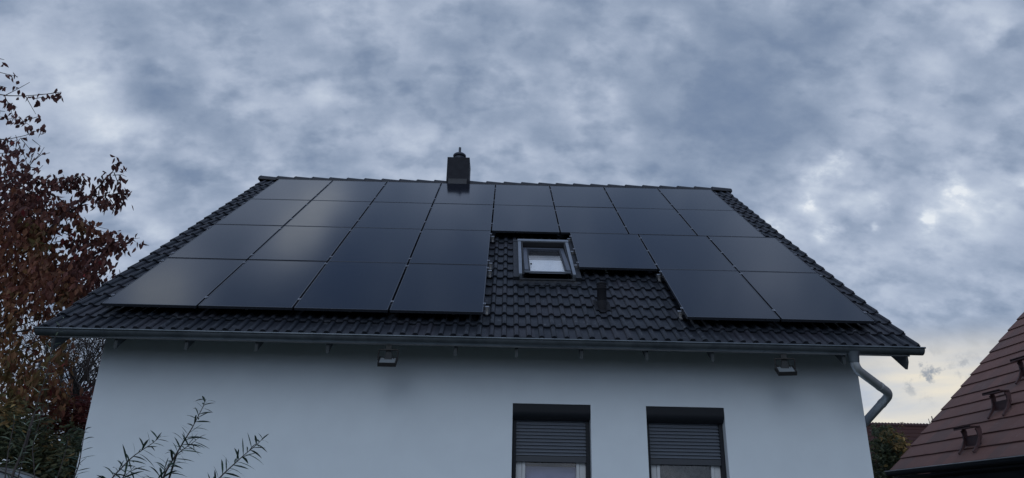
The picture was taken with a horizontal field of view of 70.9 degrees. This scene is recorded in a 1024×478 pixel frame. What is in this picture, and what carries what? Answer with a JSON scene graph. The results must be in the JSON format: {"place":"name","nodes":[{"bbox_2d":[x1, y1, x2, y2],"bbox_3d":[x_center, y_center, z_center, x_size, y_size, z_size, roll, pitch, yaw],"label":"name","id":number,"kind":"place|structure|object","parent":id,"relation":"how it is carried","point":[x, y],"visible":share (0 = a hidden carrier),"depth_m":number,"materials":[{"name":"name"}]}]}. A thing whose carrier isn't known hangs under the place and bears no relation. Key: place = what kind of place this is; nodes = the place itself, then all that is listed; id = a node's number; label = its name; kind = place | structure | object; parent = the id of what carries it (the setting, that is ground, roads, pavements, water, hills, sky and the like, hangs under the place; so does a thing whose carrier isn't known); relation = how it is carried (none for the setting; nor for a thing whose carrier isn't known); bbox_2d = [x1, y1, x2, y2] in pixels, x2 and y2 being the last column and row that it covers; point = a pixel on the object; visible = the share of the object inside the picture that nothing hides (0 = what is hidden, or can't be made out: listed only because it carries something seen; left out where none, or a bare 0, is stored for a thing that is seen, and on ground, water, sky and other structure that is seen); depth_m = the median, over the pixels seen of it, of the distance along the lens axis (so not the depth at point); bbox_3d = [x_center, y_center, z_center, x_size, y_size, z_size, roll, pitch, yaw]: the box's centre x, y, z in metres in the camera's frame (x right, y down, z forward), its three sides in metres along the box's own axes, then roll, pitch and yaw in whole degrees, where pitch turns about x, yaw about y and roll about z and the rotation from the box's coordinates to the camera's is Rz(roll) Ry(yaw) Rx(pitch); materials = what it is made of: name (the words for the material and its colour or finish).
{"place":"outdoors","nodes":[
{"label":"outdoors","id":0,"kind":"place"},
{"bbox_2d":[23,383,94,444],"bbox_3d":[-7.411,4.058,11.380,3.371,3.645,1.328,-17,-28,39],"label":"red shrub","id":1,"kind":"object","parent":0,"point":[81,417],"visible":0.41,"depth_m":11.33,"materials":[{"name":"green plant"}]},
{"bbox_2d":[0,0,1023,466],"label":"sky","id":2,"kind":"structure","parent":0,"point":[883,140],"materials":[{"name":"grey"}]},
{"bbox_3d":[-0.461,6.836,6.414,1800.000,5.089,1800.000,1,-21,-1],"label":"ground","id":3,"kind":"structure","parent":0,"visible":0},
{"bbox_2d":[0,467,38,477],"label":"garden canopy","id":4,"kind":"object","parent":3,"relation":"on","point":[21,475],"visible":0.8,"depth_m":5.25,"materials":[{"name":"grey"}]},
{"bbox_2d":[0,391,83,477],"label":"green shrub","id":5,"kind":"object","parent":3,"relation":"on","point":[46,457],"visible":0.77,"depth_m":9.19,"materials":[{"name":"green plant"}]},
{"bbox_2d":[1,317,93,477],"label":"pale shrub","id":6,"kind":"object","parent":3,"relation":"on","point":[23,447],"visible":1,"depth_m":4.34,"materials":[{"name":"green plant"}]},
{"bbox_2d":[1,302,104,437],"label":"bare tree","id":7,"kind":"object","parent":3,"relation":"on","point":[87,364],"visible":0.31,"depth_m":22.11,"materials":[{"name":"brown plant"}]},
{"bbox_2d":[0,58,146,436],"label":"cherry tree","id":8,"kind":"object","parent":3,"relation":"on","point":[27,235],"visible":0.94,"depth_m":11.51,"materials":[{"name":"red plant"}]},
{"bbox_2d":[97,396,267,477],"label":"willow shrub","id":9,"kind":"object","parent":3,"relation":"on","point":[126,465],"visible":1,"depth_m":3.86,"materials":[{"name":"green plant"}]},
{"bbox_2d":[33,147,925,477],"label":"house","id":10,"kind":"structure","parent":3,"relation":"on","point":[553,363],"depth_m":8.67,"materials":[{"name":"white paint"}]},
{"bbox_2d":[106,304,488,314],"bbox_3d":[-2.643,0.835,8.915,4.716,0.072,0.160,1,17,-1],"label":"mounting rail","id":11,"kind":"object","parent":10,"relation":"attached to","point":[486,308],"visible":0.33,"depth_m":8.95,"materials":[{"name":"metal"}]},
{"bbox_2d":[102,258,245,307],"bbox_3d":[-4.391,0.555,9.498,1.154,0.062,1.718,1,17,0],"label":"solar panel","id":12,"kind":"object","parent":11,"relation":"attached to","point":[179,283],"visible":0.96,"depth_m":9.34,"materials":[{"name":"grey"}]},
{"bbox_2d":[198,260,326,309],"bbox_3d":[-3.238,0.582,9.509,1.154,0.062,1.718,1,17,-1],"label":"solar panel","id":13,"kind":"object","parent":11,"relation":"attached to","point":[266,284],"visible":0.95,"depth_m":9.35,"materials":[{"name":"grey"}]},
{"bbox_2d":[294,261,406,312],"bbox_3d":[-2.084,0.606,9.519,1.154,0.062,1.718,1,17,-1],"label":"solar panel","id":14,"kind":"object","parent":11,"relation":"attached to","point":[354,286],"visible":0.98,"depth_m":9.37,"materials":[{"name":"grey"}]},
{"bbox_2d":[390,263,488,314],"bbox_3d":[-0.917,0.636,9.530,1.180,0.062,1.718,1,17,-1],"label":"solar panel","id":15,"kind":"object","parent":11,"relation":"attached to","point":[441,288],"visible":1,"depth_m":9.37,"materials":[{"name":"grey"}]},
{"bbox_2d":[160,262,491,277],"bbox_3d":[-2.646,0.441,10.190,4.716,0.072,0.160,1,17,-1],"label":"mounting rail","id":16,"kind":"object","parent":10,"relation":"attached to","point":[489,272],"visible":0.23,"depth_m":10.23,"materials":[{"name":"metal"}]},
{"bbox_2d":[377,345,398,366],"bbox_3d":[-1.448,1.349,8.407,0.242,0.307,0.152,1,-21,-1],"label":"floodlight","id":17,"kind":"object","parent":10,"relation":"attached to","point":[388,360],"visible":0.99,"depth_m":8.39,"materials":[{"name":"grey metal"}]},
{"bbox_2d":[513,239,581,285],"bbox_3d":[0.502,0.332,10.913,0.965,0.239,1.927,1,17,-1],"label":"roof window","id":18,"kind":"structure","parent":10,"relation":"in","point":[544,256],"depth_m":10.80,"materials":[{"name":"grey metal"}]},
{"bbox_2d":[511,403,590,477],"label":"window","id":19,"kind":"structure","parent":10,"relation":"in","point":[549,440],"depth_m":8.65,"materials":[{"name":"grey plastic"}]},
{"bbox_2d":[656,274,662,281],"bbox_3d":[3.260,0.583,10.245,2.383,0.072,0.160,1,17,-1],"label":"mounting rail","id":20,"kind":"object","parent":10,"relation":"attached to","point":[658,276],"visible":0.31,"depth_m":10.26,"materials":[{"name":"metal"}]},
{"bbox_2d":[646,406,726,477],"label":"window","id":21,"kind":"structure","parent":10,"relation":"in","point":[684,442],"depth_m":8.67,"materials":[{"name":"grey plastic"}]},
{"bbox_2d":[677,310,717,320],"bbox_3d":[3.262,0.977,8.970,2.383,0.072,0.160,1,17,-1],"label":"mounting rail","id":22,"kind":"object","parent":10,"relation":"attached to","point":[679,313],"visible":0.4,"depth_m":8.98,"materials":[{"name":"metal"}]},
{"bbox_2d":[659,269,779,321],"bbox_3d":[2.680,0.720,9.563,1.154,0.063,1.718,1,17,-1],"label":"solar panel","id":23,"kind":"object","parent":22,"relation":"attached to","point":[714,295],"visible":1,"depth_m":9.41,"materials":[{"name":"grey"}]},
{"bbox_2d":[739,271,873,323],"bbox_3d":[3.847,0.750,9.575,1.180,0.062,1.718,1,17,-1],"label":"solar panel","id":24,"kind":"object","parent":22,"relation":"attached to","point":[798,297],"visible":0.97,"depth_m":9.42,"materials":[{"name":"grey"}]},
{"bbox_2d":[774,354,796,375],"bbox_3d":[3.206,1.463,8.449,0.242,0.310,0.161,-1,-21,6],"label":"floodlight","id":25,"kind":"object","parent":10,"relation":"attached to","point":[784,369],"visible":0.99,"depth_m":8.44,"materials":[{"name":"grey metal"}]},
{"bbox_2d":[868,422,921,477],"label":"autumn bush","id":26,"kind":"object","parent":3,"relation":"on","point":[884,456],"visible":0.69,"depth_m":15.44,"materials":[{"name":"green plant"}]},
{"bbox_2d":[866,416,932,473],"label":"house","id":27,"kind":"structure","parent":3,"relation":"on","point":[913,431],"depth_m":37.48,"materials":[{"name":"red tile"}]},
{"bbox_2d":[884,312,1023,477],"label":"neighbour house","id":28,"kind":"structure","parent":3,"relation":"on","point":[974,428],"depth_m":12.67,"materials":[{"name":"red tile"}]},
{"bbox_3d":[-0.351,-0.668,13.982,9.322,0.071,0.160,1,17,-1],"label":"mounting rail","id":29,"kind":"object","parent":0,"visible":0},
{"bbox_2d":[252,179,331,200],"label":"solar panel","id":30,"kind":"object","parent":29,"relation":"attached to","point":[287,189],"visible":0.97,"depth_m":14.41,"materials":[{"name":"grey"}]},
{"bbox_2d":[313,180,386,201],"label":"solar panel","id":31,"kind":"object","parent":29,"relation":"attached to","point":[363,191],"visible":1,"depth_m":14.43,"materials":[{"name":"grey"}]},
{"bbox_2d":[373,182,440,204],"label":"solar panel","id":32,"kind":"object","parent":29,"relation":"attached to","point":[408,192],"visible":0.98,"depth_m":14.43,"materials":[{"name":"grey"}]},
{"bbox_2d":[434,183,494,204],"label":"solar panel","id":33,"kind":"object","parent":29,"relation":"attached to","point":[453,193],"visible":1,"depth_m":14.45,"materials":[{"name":"grey"}]},
{"bbox_2d":[493,185,552,205],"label":"solar panel","id":34,"kind":"object","parent":29,"relation":"attached to","point":[530,195],"visible":0.97,"depth_m":14.45,"materials":[{"name":"grey"}]},
{"bbox_2d":[550,186,613,207],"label":"solar panel","id":35,"kind":"object","parent":29,"relation":"attached to","point":[569,196],"visible":0.98,"depth_m":14.46,"materials":[{"name":"grey"}]},
{"bbox_2d":[604,187,673,208],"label":"solar panel","id":36,"kind":"object","parent":29,"relation":"attached to","point":[650,198],"visible":0.96,"depth_m":14.49,"materials":[{"name":"grey"}]},
{"bbox_2d":[658,188,734,210],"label":"solar panel","id":37,"kind":"object","parent":29,"relation":"attached to","point":[696,199],"visible":0.93,"depth_m":14.49,"materials":[{"name":"grey"}]},
{"label":"mounting rail","id":38,"kind":"object","parent":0,"visible":0},
{"bbox_2d":[216,199,310,226],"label":"solar panel","id":39,"kind":"object","parent":38,"relation":"attached to","point":[270,212],"visible":0.97,"depth_m":12.73,"materials":[{"name":"grey"}]},
{"bbox_2d":[285,200,371,228],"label":"solar panel","id":40,"kind":"object","parent":38,"relation":"attached to","point":[317,213],"visible":0.98,"depth_m":12.75,"materials":[{"name":"grey"}]},
{"bbox_2d":[355,202,431,230],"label":"solar panel","id":41,"kind":"object","parent":38,"relation":"attached to","point":[395,215],"visible":1,"depth_m":12.76,"materials":[{"name":"grey"}]},
{"bbox_2d":[423,203,492,230],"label":"solar panel","id":42,"kind":"object","parent":38,"relation":"attached to","point":[460,216],"visible":0.98,"depth_m":12.78,"materials":[{"name":"grey"}]},
{"bbox_2d":[491,205,558,233],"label":"solar panel","id":43,"kind":"object","parent":38,"relation":"attached to","point":[524,219],"visible":1,"depth_m":12.72,"materials":[{"name":"grey"}]},
{"bbox_2d":[555,206,627,233],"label":"solar panel","id":44,"kind":"object","parent":38,"relation":"attached to","point":[588,220],"visible":0.98,"depth_m":12.78,"materials":[{"name":"grey"}]},
{"bbox_2d":[615,208,696,235],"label":"solar panel","id":45,"kind":"object","parent":38,"relation":"attached to","point":[642,221],"visible":0.93,"depth_m":12.80,"materials":[{"name":"grey"}]},
{"bbox_2d":[676,209,764,237],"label":"solar panel","id":46,"kind":"object","parent":38,"relation":"attached to","point":[726,223],"visible":0.94,"depth_m":12.81,"materials":[{"name":"grey"}]},
{"bbox_3d":[-2.646,0.346,10.498,4.716,0.071,0.160,1,17,-1],"label":"mounting rail","id":47,"kind":"object","parent":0,"visible":0},
{"bbox_2d":[168,224,282,260],"bbox_3d":[-4.394,0.039,11.162,1.154,0.062,1.718,1,17,-1],"label":"solar panel","id":48,"kind":"object","parent":47,"relation":"attached to","point":[230,242],"visible":0.97,"depth_m":11.05,"materials":[{"name":"grey"}]},
{"bbox_2d":[249,226,351,262],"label":"solar panel","id":49,"kind":"object","parent":47,"relation":"attached to","point":[302,243],"visible":0.98,"depth_m":11.06,"materials":[{"name":"grey"}]},
{"bbox_2d":[329,227,420,264],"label":"solar panel","id":50,"kind":"object","parent":47,"relation":"attached to","point":[388,245],"visible":0.98,"depth_m":11.08,"materials":[{"name":"grey"}]},
{"bbox_2d":[409,229,491,264],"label":"solar panel","id":51,"kind":"object","parent":47,"relation":"attached to","point":[454,247],"visible":0.98,"depth_m":11.09,"materials":[{"name":"grey"}]},
{"label":"mounting rail","id":52,"kind":"object","parent":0,"visible":0},
{"bbox_2d":[570,233,656,270],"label":"solar panel","id":53,"kind":"object","parent":52,"relation":"attached to","point":[599,251],"visible":1,"depth_m":11.07,"materials":[{"name":"grey"}]},
{"bbox_3d":[2.681,0.283,11.169,3.537,0.071,0.160,1,17,-1],"label":"mounting rail","id":54,"kind":"object","parent":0,"visible":0},
{"bbox_2d":[639,234,736,270],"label":"solar panel","id":55,"kind":"object","parent":54,"relation":"attached to","point":[681,252],"visible":0.94,"depth_m":11.13,"materials":[{"name":"grey"}]},
{"bbox_2d":[708,236,815,272],"bbox_3d":[3.844,0.236,11.239,1.180,0.062,1.718,1,17,-1],"label":"solar panel","id":56,"kind":"object","parent":54,"relation":"attached to","point":[759,254],"visible":0.94,"depth_m":11.14,"materials":[{"name":"grey"}]}
]}

